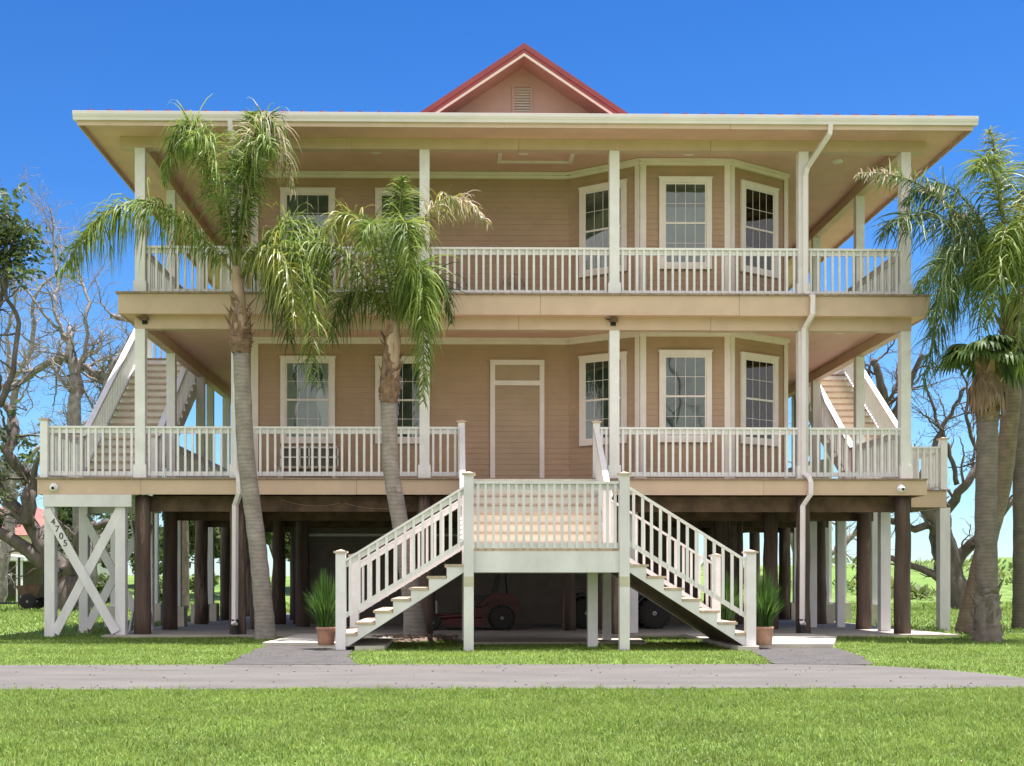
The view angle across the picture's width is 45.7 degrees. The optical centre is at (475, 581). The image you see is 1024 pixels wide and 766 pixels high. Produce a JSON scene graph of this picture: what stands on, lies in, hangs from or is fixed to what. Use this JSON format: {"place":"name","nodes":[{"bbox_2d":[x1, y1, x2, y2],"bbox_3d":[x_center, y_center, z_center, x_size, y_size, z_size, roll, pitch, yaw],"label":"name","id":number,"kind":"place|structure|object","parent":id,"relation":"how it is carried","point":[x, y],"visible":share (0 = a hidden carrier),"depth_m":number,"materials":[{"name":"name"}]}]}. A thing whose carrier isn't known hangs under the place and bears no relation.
{"place":"outdoors","nodes":[
{"label":"outdoors","id":0,"kind":"place"},
{"bbox_2d":[0,664,1023,690],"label":"road","id":1,"kind":"structure","parent":0,"point":[644,676],"depth_m":13.47,"materials":[{"name":"grey asphalt"}]},
{"bbox_2d":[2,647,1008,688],"bbox_3d":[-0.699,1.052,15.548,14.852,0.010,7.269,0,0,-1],"label":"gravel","id":2,"kind":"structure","parent":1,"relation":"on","point":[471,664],"depth_m":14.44,"materials":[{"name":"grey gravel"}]},
{"bbox_2d":[0,562,1023,765],"bbox_3d":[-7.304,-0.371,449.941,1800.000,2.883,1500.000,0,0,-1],"label":"ground","id":3,"kind":"structure","parent":0,"point":[1007,593],"depth_m":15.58,"materials":[{"name":"green plant"}]},
{"bbox_2d":[0,461,31,526],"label":"leafy tree","id":4,"kind":"object","parent":3,"relation":"on","point":[1,520],"visible":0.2,"depth_m":78.85,"materials":[{"name":"green plant"}]},
{"bbox_2d":[0,557,43,605],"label":"metal fence","id":5,"kind":"object","parent":3,"relation":"on","point":[18,584],"visible":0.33,"depth_m":50.16,"materials":[{"name":"white metal"}]},
{"bbox_2d":[8,554,42,601],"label":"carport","id":6,"kind":"object","parent":3,"relation":"on","point":[35,577],"visible":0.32,"depth_m":62.52,"materials":[{"name":"white metal"}]},
{"bbox_2d":[16,584,43,608],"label":"dump cart","id":7,"kind":"object","parent":3,"relation":"on","point":[32,596],"visible":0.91,"depth_m":45.83,"materials":[{"name":"metal"}]},
{"bbox_2d":[0,204,97,601],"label":"dead tree","id":8,"kind":"object","parent":3,"relation":"on","point":[4,559],"visible":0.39,"depth_m":55.59,"materials":[{"name":"brown plant"}]},
{"bbox_2d":[0,180,108,611],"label":"oak tree","id":9,"kind":"object","parent":3,"relation":"on","point":[11,234],"visible":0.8,"depth_m":42.60,"materials":[{"name":"green plant"}]},
{"bbox_2d":[0,507,109,575],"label":"house","id":10,"kind":"structure","parent":3,"relation":"on","point":[20,531],"depth_m":78.97,"materials":[{"name":"paint"}]},
{"bbox_2d":[0,162,134,608],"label":"dead tree","id":11,"kind":"object","parent":3,"relation":"on","point":[73,384],"visible":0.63,"depth_m":46.26,"materials":[{"name":"brown plant"}]},
{"bbox_2d":[43,494,134,554],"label":"leafy tree","id":12,"kind":"object","parent":3,"relation":"on","point":[64,513],"visible":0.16,"depth_m":73.21,"materials":[{"name":"green plant"}]},
{"bbox_2d":[95,573,109,603],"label":"garden shrub","id":13,"kind":"object","parent":3,"relation":"on","point":[99,587],"visible":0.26,"depth_m":56.52,"materials":[{"name":"green plant"}]},
{"bbox_2d":[91,494,193,525],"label":"tree","id":14,"kind":"object","parent":3,"relation":"on","point":[108,515],"visible":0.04,"depth_m":48.20,"materials":[{"name":"plant"}]},
{"bbox_2d":[75,328,218,626],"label":"side staircase","id":15,"kind":"structure","parent":3,"relation":"on","point":[114,405],"depth_m":27.78,"materials":[{"name":"white paint"}]},
{"bbox_2d":[100,513,194,574],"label":"leafy tree","id":16,"kind":"object","parent":3,"relation":"on","point":[191,554],"visible":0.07,"depth_m":64.39,"materials":[{"name":"green plant"}]},
{"bbox_2d":[159,576,161,602],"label":"garden shrub","id":17,"kind":"object","parent":3,"relation":"on","point":[160,589],"visible":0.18,"depth_m":55.66,"materials":[{"name":"green plant"}]},
{"bbox_2d":[132,466,222,609],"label":"tree","id":18,"kind":"object","parent":3,"relation":"on","point":[185,564],"visible":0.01,"depth_m":43.67,"materials":[{"name":"plant"}]},
{"bbox_2d":[159,521,220,563],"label":"leafy tree","id":19,"kind":"object","parent":3,"relation":"on","point":[217,536],"visible":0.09,"depth_m":60.49,"materials":[{"name":"green plant"}]},
{"bbox_2d":[51,94,348,639],"bbox_3d":[-4.777,-3.697,21.877,5.186,9.658,2.739,0,0,9],"label":"palm tree","id":20,"kind":"object","parent":3,"relation":"on","point":[241,171],"visible":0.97,"depth_m":21.70,"materials":[{"name":"green plant"}]},
{"bbox_2d":[189,572,219,592],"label":"garden shrub","id":21,"kind":"object","parent":3,"relation":"on","point":[216,582],"visible":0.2,"depth_m":54.54,"materials":[{"name":"green plant"}]},
{"bbox_2d":[265,532,290,587],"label":"leafy tree","id":22,"kind":"object","parent":3,"relation":"on","point":[268,537],"visible":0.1,"depth_m":63.09,"materials":[{"name":"green plant"}]},
{"bbox_2d":[224,646,360,664],"bbox_3d":[-2.487,1.114,17.536,1.738,0.120,4.479,0,0,-4],"label":"driveway apron","id":23,"kind":"object","parent":3,"relation":"on","point":[305,655],"visible":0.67,"depth_m":16.98,"materials":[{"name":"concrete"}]},
{"bbox_2d":[262,634,393,650],"bbox_3d":[-2.462,1.095,20.738,2.050,0.200,4.450,0,0,-1],"label":"concrete pad","id":24,"kind":"object","parent":3,"relation":"on","point":[367,642],"visible":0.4,"depth_m":19.70,"materials":[{"name":"grey concrete"}]},
{"bbox_2d":[302,568,348,644],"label":"potted grass","id":25,"kind":"object","parent":24,"relation":"on","point":[323,603],"depth_m":18.81,"materials":[{"name":"plant"}]},
{"bbox_2d":[271,175,491,635],"bbox_3d":[-1.698,-3.104,21.739,3.358,8.481,3.324,0,0,31],"label":"palm tree","id":26,"kind":"object","parent":3,"relation":"on","point":[417,296],"visible":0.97,"depth_m":21.78,"materials":[{"name":"green plant"}]},
{"bbox_2d":[371,634,457,641],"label":"mulch","id":27,"kind":"object","parent":3,"relation":"on","point":[409,638],"visible":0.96,"depth_m":21.59,"materials":[{"name":"brown plant"}]},
{"bbox_2d":[0,637,1011,765],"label":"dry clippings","id":28,"kind":"object","parent":3,"relation":"on","point":[500,702],"visible":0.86,"depth_m":9.68,"materials":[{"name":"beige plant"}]},
{"bbox_2d":[35,43,978,636],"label":"house","id":29,"kind":"structure","parent":3,"relation":"on","point":[689,251],"depth_m":24.40,"materials":[{"name":"beige"}]},
{"bbox_2d":[49,483,58,491],"bbox_3d":[-8.014,-1.780,23.003,0.170,0.170,0.115,0,0,-1],"label":"security camera","id":30,"kind":"object","parent":29,"relation":"attached to","point":[53,487],"visible":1,"depth_m":23.01,"materials":[{"name":"white plastic"}]},
{"bbox_2d":[137,316,148,323],"bbox_3d":[-6.367,-4.987,23.136,0.232,0.155,0.132,0,0,-1],"label":"flood light","id":31,"kind":"object","parent":29,"relation":"attached to","point":[144,319],"visible":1,"depth_m":23.09,"materials":[{"name":"black plastic"}]},
{"bbox_2d":[277,446,338,477],"bbox_3d":[-3.422,-2.370,24.713,1.200,0.800,0.530,0,0,-1],"label":"porch bench","id":32,"kind":"object","parent":29,"relation":"on","point":[308,458],"visible":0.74,"depth_m":24.94,"materials":[{"name":"white wood"}]},
{"bbox_2d":[280,356,335,443],"bbox_3d":[-3.483,-3.756,25.127,1.154,1.812,0.064,0,0,-1],"label":"window","id":33,"kind":"structure","parent":29,"relation":"in","point":[315,407],"depth_m":25.14,"materials":[{"name":"clear glass"}]},
{"bbox_2d":[280,187,335,275],"bbox_3d":[-3.483,-7.236,25.127,1.154,1.812,0.064,0,0,-1],"label":"window","id":34,"kind":"structure","parent":29,"relation":"in","point":[321,202],"depth_m":25.14,"materials":[{"name":"clear glass"}]},
{"bbox_2d":[375,356,419,443],"bbox_3d":[-1.524,-3.756,25.159,1.154,1.812,0.064,0,0,-1],"label":"window","id":35,"kind":"structure","parent":29,"relation":"in","point":[407,416],"depth_m":25.17,"materials":[{"name":"clear glass"}]},
{"bbox_2d":[375,188,419,274],"bbox_3d":[-1.524,-7.236,25.159,1.154,1.812,0.064,0,0,-1],"label":"window","id":36,"kind":"structure","parent":29,"relation":"in","point":[378,203],"depth_m":25.17,"materials":[{"name":"clear glass"}]},
{"bbox_2d":[444,272,467,289],"bbox_3d":[-0.401,-5.915,24.717,0.526,0.874,0.508,0,0,-1],"label":"porch chair","id":37,"kind":"object","parent":29,"relation":"on","point":[459,288],"visible":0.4,"depth_m":24.93,"materials":[{"name":"metal"}]},
{"bbox_2d":[502,273,525,289],"bbox_3d":[0.798,-5.915,24.786,0.526,0.874,0.508,0,0,-1],"label":"porch chair","id":38,"kind":"object","parent":29,"relation":"on","point":[514,283],"visible":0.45,"depth_m":25.00,"materials":[{"name":"metal"}]},
{"bbox_2d":[490,360,543,477],"bbox_3d":[0.858,-3.282,25.206,1.125,2.625,0.050,0,0,-1],"label":"doorway","id":39,"kind":"structure","parent":29,"relation":"in","point":[516,386],"depth_m":25.22,"materials":[{"name":"beige wood"}]},
{"bbox_2d":[578,351,627,445],"bbox_3d":[2.591,-3.716,24.798,1.084,1.852,0.064,0,0,32],"label":"window","id":40,"kind":"structure","parent":29,"relation":"in","point":[593,369],"depth_m":24.88,"materials":[{"name":"clear glass"}]},
{"bbox_2d":[578,179,627,277],"bbox_3d":[2.591,-7.196,24.798,1.084,1.852,0.064,0,0,32],"label":"window","id":41,"kind":"structure","parent":29,"relation":"in","point":[593,199],"depth_m":24.87,"materials":[{"name":"clear glass"}]},
{"bbox_2d":[605,318,617,325],"bbox_3d":[2.602,-4.987,23.281,0.232,0.155,0.132,0,0,-1],"label":"flood light","id":42,"kind":"object","parent":29,"relation":"attached to","point":[613,321],"visible":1,"depth_m":23.22,"materials":[{"name":"black plastic"}]},
{"bbox_2d":[658,350,712,442],"bbox_3d":[4.210,-3.716,24.382,1.084,1.852,0.064,0,0,-1],"label":"window","id":43,"kind":"structure","parent":29,"relation":"in","point":[685,376],"depth_m":24.39,"materials":[{"name":"clear glass"}]},
{"bbox_2d":[658,176,712,269],"bbox_3d":[4.210,-7.196,24.382,1.084,1.852,0.064,0,0,-1],"label":"window","id":44,"kind":"structure","parent":29,"relation":"in","point":[685,202],"depth_m":24.39,"materials":[{"name":"clear glass"}]},
{"bbox_2d":[740,351,778,446],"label":"window","id":45,"kind":"structure","parent":29,"relation":"in","point":[758,372],"depth_m":24.84,"materials":[{"name":"clear glass"}]},
{"bbox_2d":[740,179,778,278],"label":"window","id":46,"kind":"structure","parent":29,"relation":"in","point":[758,202],"depth_m":24.84,"materials":[{"name":"clear glass"}]},
{"bbox_2d":[896,484,905,492],"bbox_3d":[8.163,-1.780,23.266,0.170,0.170,0.115,0,0,-1],"label":"security camera","id":47,"kind":"object","parent":29,"relation":"attached to","point":[900,488],"visible":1,"depth_m":23.26,"materials":[{"name":"white plastic"}]},
{"bbox_2d":[5,557,1012,601],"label":"levee","id":48,"kind":"structure","parent":3,"relation":"on","point":[919,579],"depth_m":67.70,"materials":[{"name":"green plant"}]},
{"bbox_2d":[101,614,958,637],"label":"slab","id":49,"kind":"structure","parent":3,"relation":"on","point":[219,628],"depth_m":25.09,"materials":[{"name":"concrete"}]},
{"bbox_2d":[435,600,437,612],"bbox_3d":[-1.163,0.655,27.260,0.600,0.730,0.551,0,0,-1],"label":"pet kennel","id":50,"kind":"object","parent":49,"relation":"on","point":[436,606],"visible":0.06,"depth_m":26.99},
{"bbox_2d":[433,573,518,629],"bbox_3d":[-0.076,0.172,25.602,1.960,1.734,1.100,0,0,-1],"label":"riding mower","id":51,"kind":"object","parent":49,"relation":"on","point":[500,611],"visible":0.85,"depth_m":25.21,"materials":[{"name":"metal"}]},
{"bbox_2d":[576,588,670,628],"bbox_3d":[3.073,0.445,26.353,2.292,1.186,1.120,0,0,-1],"label":"quad bike","id":52,"kind":"object","parent":49,"relation":"on","point":[652,615],"visible":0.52,"depth_m":25.81,"materials":[{"name":"rubber"}]},
{"bbox_2d":[333,426,758,650],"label":"front staircase","id":53,"kind":"structure","parent":3,"relation":"on","point":[537,526],"depth_m":18.67,"materials":[{"name":"white paint"}]},
{"bbox_2d":[446,635,646,644],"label":"slab","id":54,"kind":"structure","parent":3,"relation":"on","point":[525,639],"depth_m":21.30,"materials":[{"name":"concrete"}]},
{"bbox_2d":[683,633,835,650],"bbox_3d":[5.213,1.095,20.812,2.500,0.200,4.550,0,0,-1],"label":"concrete pad","id":55,"kind":"object","parent":3,"relation":"on","point":[794,640],"visible":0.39,"depth_m":20.01,"materials":[{"name":"grey concrete"}]},
{"bbox_2d":[743,568,785,644],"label":"potted grass","id":56,"kind":"object","parent":55,"relation":"on","point":[767,606],"depth_m":18.92,"materials":[{"name":"green plant"}]},
{"bbox_2d":[751,648,872,665],"bbox_3d":[4.752,1.114,17.352,1.463,0.120,3.991,0,0,8],"label":"driveway apron","id":57,"kind":"object","parent":3,"relation":"on","point":[834,656],"visible":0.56,"depth_m":16.98,"materials":[{"name":"concrete"}]},
{"bbox_2d":[788,403,856,599],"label":"dead tree","id":58,"kind":"object","parent":3,"relation":"on","point":[849,538],"visible":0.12,"depth_m":58.13,"materials":[{"name":"brown plant"}]},
{"bbox_2d":[790,362,916,624],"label":"side staircase","id":59,"kind":"structure","parent":3,"relation":"on","point":[837,399],"depth_m":29.89,"materials":[{"name":"white paint"}]},
{"bbox_2d":[701,554,1012,599],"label":"brush","id":60,"kind":"object","parent":3,"relation":"on","point":[924,591],"visible":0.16,"depth_m":64.99,"materials":[{"name":"green plant"}]},
{"bbox_2d":[846,312,1011,609],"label":"dead tree","id":61,"kind":"object","parent":3,"relation":"on","point":[958,580],"visible":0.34,"depth_m":45.34,"materials":[{"name":"brown wood"}]},
{"bbox_2d":[854,125,1023,633],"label":"palm tree","id":62,"kind":"object","parent":3,"relation":"on","point":[997,252],"visible":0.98,"depth_m":22.03,"materials":[{"name":"green plant"}]},
{"bbox_2d":[912,235,1023,628],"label":"palm tree","id":63,"kind":"object","parent":3,"relation":"on","point":[1017,620],"visible":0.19,"depth_m":27.05,"materials":[{"name":"green plant"}]},
{"bbox_2d":[931,334,1023,641],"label":"fan palm","id":64,"kind":"object","parent":3,"relation":"on","point":[987,399],"visible":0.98,"depth_m":21.40,"materials":[{"name":"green plant"}]},
{"bbox_2d":[0,0,1023,576],"label":"sky","id":65,"kind":"structure","parent":0,"point":[58,58],"materials":[{"name":"blue"}]},
{"bbox_2d":[708,575,743,621],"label":"potted grass","id":66,"kind":"object","parent":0,"point":[727,614],"depth_m":21.67,"materials":[{"name":"plant"}]}
]}

